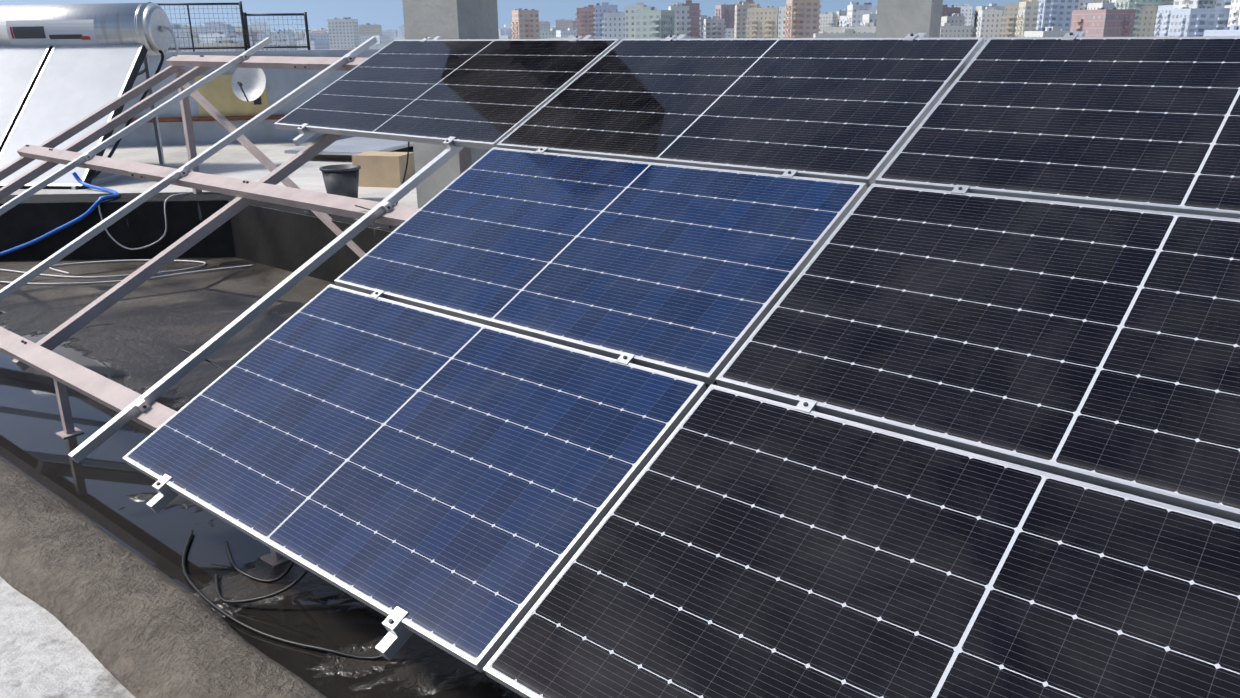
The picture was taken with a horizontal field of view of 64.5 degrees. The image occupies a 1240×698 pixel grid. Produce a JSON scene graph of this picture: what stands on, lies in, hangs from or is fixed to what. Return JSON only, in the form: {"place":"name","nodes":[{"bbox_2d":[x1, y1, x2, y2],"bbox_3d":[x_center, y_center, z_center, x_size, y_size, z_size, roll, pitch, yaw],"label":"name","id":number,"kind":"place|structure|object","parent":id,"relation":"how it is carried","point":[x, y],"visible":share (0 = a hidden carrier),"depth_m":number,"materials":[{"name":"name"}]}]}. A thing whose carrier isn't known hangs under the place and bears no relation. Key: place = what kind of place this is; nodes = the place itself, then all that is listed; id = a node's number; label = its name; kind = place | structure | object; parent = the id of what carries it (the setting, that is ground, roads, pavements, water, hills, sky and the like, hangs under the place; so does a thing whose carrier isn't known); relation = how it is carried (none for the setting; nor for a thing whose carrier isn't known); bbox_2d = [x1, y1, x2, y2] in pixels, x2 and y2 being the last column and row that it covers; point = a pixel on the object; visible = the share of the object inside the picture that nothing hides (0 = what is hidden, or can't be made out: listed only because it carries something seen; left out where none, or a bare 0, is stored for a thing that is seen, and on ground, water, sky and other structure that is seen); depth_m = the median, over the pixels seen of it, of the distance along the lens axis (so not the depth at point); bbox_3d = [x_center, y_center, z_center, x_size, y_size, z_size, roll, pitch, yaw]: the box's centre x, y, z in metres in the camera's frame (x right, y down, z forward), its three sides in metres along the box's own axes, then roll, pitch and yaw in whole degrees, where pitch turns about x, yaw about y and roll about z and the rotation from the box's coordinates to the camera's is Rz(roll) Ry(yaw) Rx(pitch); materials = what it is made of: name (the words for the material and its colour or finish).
{"place":"outdoors","nodes":[
{"label":"outdoors","id":0,"kind":"place"},
{"bbox_2d":[0,141,715,381],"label":"terrace slab","id":1,"kind":"structure","parent":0,"point":[285,240],"depth_m":8.91,"materials":[{"name":"grey concrete"}]},
{"bbox_2d":[0,2,182,189],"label":"solar water heater","id":2,"kind":"object","parent":1,"relation":"on","point":[63,67],"visible":0.73,"depth_m":10.45,"materials":[{"name":"grey"}]},
{"bbox_2d":[0,192,397,231],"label":"terrace edge bitumen strip","id":3,"kind":"object","parent":1,"relation":"on","point":[68,198],"visible":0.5,"depth_m":8.95,"materials":[{"name":"black asphalt"}]},
{"bbox_2d":[108,49,380,146],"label":"terrace wall","id":4,"kind":"structure","parent":1,"relation":"on","point":[222,98],"depth_m":13.33,"materials":[{"name":"beige paint"}]},
{"bbox_2d":[148,1,310,51],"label":"fence","id":5,"kind":"object","parent":4,"relation":"on","point":[245,32],"visible":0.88,"depth_m":13.18,"materials":[{"name":"grey metal"}]},
{"bbox_2d":[231,68,265,104],"bbox_3d":[-4.921,-3.498,13.010,0.396,0.554,0.598,-11,21,-29],"label":"satellite dish","id":6,"kind":"object","parent":4,"relation":"attached to","point":[248,84],"visible":0.98,"depth_m":13.01,"materials":[{"name":"paint"}]},
{"bbox_2d":[319,164,360,197],"bbox_3d":[-2.470,-1.466,8.725,0.361,0.300,0.354,14,23,38],"label":"builders bucket","id":7,"kind":"object","parent":1,"relation":"on","point":[341,179],"visible":0.94,"depth_m":8.61,"materials":[{"name":"plastic"}]},
{"bbox_2d":[284,137,412,158],"bbox_3d":[-3.110,-2.549,12.377,1.200,0.120,2.090,5,19,16],"label":"sheet","id":8,"kind":"object","parent":1,"relation":"on","point":[347,148],"visible":0.44,"depth_m":11.80,"materials":[{"name":"metal"}]},
{"bbox_2d":[352,151,414,187],"bbox_3d":[-2.285,-1.781,9.691,0.500,0.300,0.478,4,19,15],"label":"cardboard box","id":9,"kind":"object","parent":1,"relation":"on","point":[382,169],"visible":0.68,"depth_m":9.48,"materials":[{"name":"beige cardboard"}]},
{"bbox_2d":[0,257,716,697],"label":"roof slab","id":10,"kind":"structure","parent":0,"point":[136,337],"depth_m":4.80,"materials":[{"name":"grey concrete"}]},
{"bbox_2d":[0,172,253,284],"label":"hoses","id":11,"kind":"object","parent":10,"relation":"on","point":[91,209],"visible":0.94,"depth_m":8.82,"materials":[{"name":"blue"}]},
{"bbox_2d":[0,457,326,697],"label":"roof kerb","id":12,"kind":"structure","parent":10,"relation":"on","point":[136,625],"depth_m":3.32,"materials":[{"name":"concrete"}]},
{"bbox_2d":[0,55,471,566],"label":"support frame","id":13,"kind":"object","parent":10,"relation":"on","point":[43,358],"visible":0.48,"depth_m":6.03,"materials":[{"name":"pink metal"}]},
{"bbox_2d":[0,31,1084,660],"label":"mounting rails","id":14,"kind":"object","parent":13,"relation":"on","point":[392,641],"visible":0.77,"depth_m":5.04,"materials":[{"name":"metal"}]},
{"bbox_2d":[123,284,706,672],"bbox_3d":[-0.844,0.283,3.542,2.094,0.038,1.134,14,50,38],"label":"solar panel","id":15,"kind":"object","parent":14,"relation":"attached to","point":[456,487],"visible":0.98,"depth_m":3.33,"materials":[{"name":"glass"}]},
{"bbox_2d":[274,39,619,149],"bbox_3d":[-1.121,-1.611,6.032,2.094,0.038,1.134,14,50,38],"label":"solar panel","id":16,"kind":"object","parent":14,"relation":"attached to","point":[488,94],"visible":0.92,"depth_m":5.89,"materials":[{"name":"glass"}]},
{"bbox_2d":[334,147,866,384],"bbox_3d":[-0.176,-0.460,4.130,2.094,0.036,1.134,14,50,38],"label":"solar panel","id":17,"kind":"object","parent":14,"relation":"on","point":[692,272],"visible":0.88,"depth_m":3.94,"materials":[{"name":"glass"}]},
{"bbox_2d":[497,37,983,186],"bbox_3d":[0.491,-1.203,4.718,2.094,0.038,1.134,14,50,38],"label":"solar panel","id":18,"kind":"object","parent":14,"relation":"attached to","point":[852,109],"visible":0.85,"depth_m":4.55,"materials":[{"name":"glass"},{"name":"silicon"},{"name":"aluminium"}]},
{"bbox_2d":[483,384,1239,697],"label":"solar panel","id":19,"kind":"object","parent":14,"relation":"on","point":[737,544],"visible":0.96,"depth_m":2.43,"materials":[{"name":"glass"}]},
{"bbox_2d":[715,184,1239,522],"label":"solar panel","id":20,"kind":"object","parent":14,"relation":"on","point":[1098,345],"visible":0.98,"depth_m":2.92,"materials":[{"name":"glass"},{"name":"silicon"},{"name":"aluminium"}]},
{"bbox_2d":[875,36,1239,218],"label":"solar panel","id":21,"kind":"object","parent":14,"relation":"attached to","point":[1148,123],"visible":0.83,"depth_m":3.63,"materials":[{"name":"glass"},{"name":"silicon"},{"name":"aluminium"}]},
{"bbox_2d":[176,142,409,659],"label":"cables","id":22,"kind":"object","parent":10,"relation":"on","point":[253,629],"visible":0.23,"depth_m":3.48,"materials":[{"name":"black plastic"}]},
{"bbox_2d":[0,0,1017,31],"label":"sky","id":23,"kind":"structure","parent":0,"point":[388,14],"materials":[{"name":"blue"}]},
{"bbox_2d":[402,0,942,208],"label":"concrete columns","id":24,"kind":"structure","parent":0,"point":[456,19],"depth_m":7.79,"materials":[{"name":"grey concrete"}]},
{"bbox_2d":[167,0,1239,51],"bbox_3d":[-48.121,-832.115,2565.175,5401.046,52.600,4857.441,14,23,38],"label":"city buildings","id":25,"kind":"structure","parent":0,"point":[1025,18],"depth_m":590.89,"materials":[{"name":"grey concrete"}]},
{"label":"city ground","id":26,"kind":"structure","parent":0,"visible":0},
{"bbox_2d":[0,576,134,697],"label":"white surface patch","id":27,"kind":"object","parent":26,"relation":"on","point":[44,653],"depth_m":3.17,"materials":[{"name":"white concrete"}]}
]}

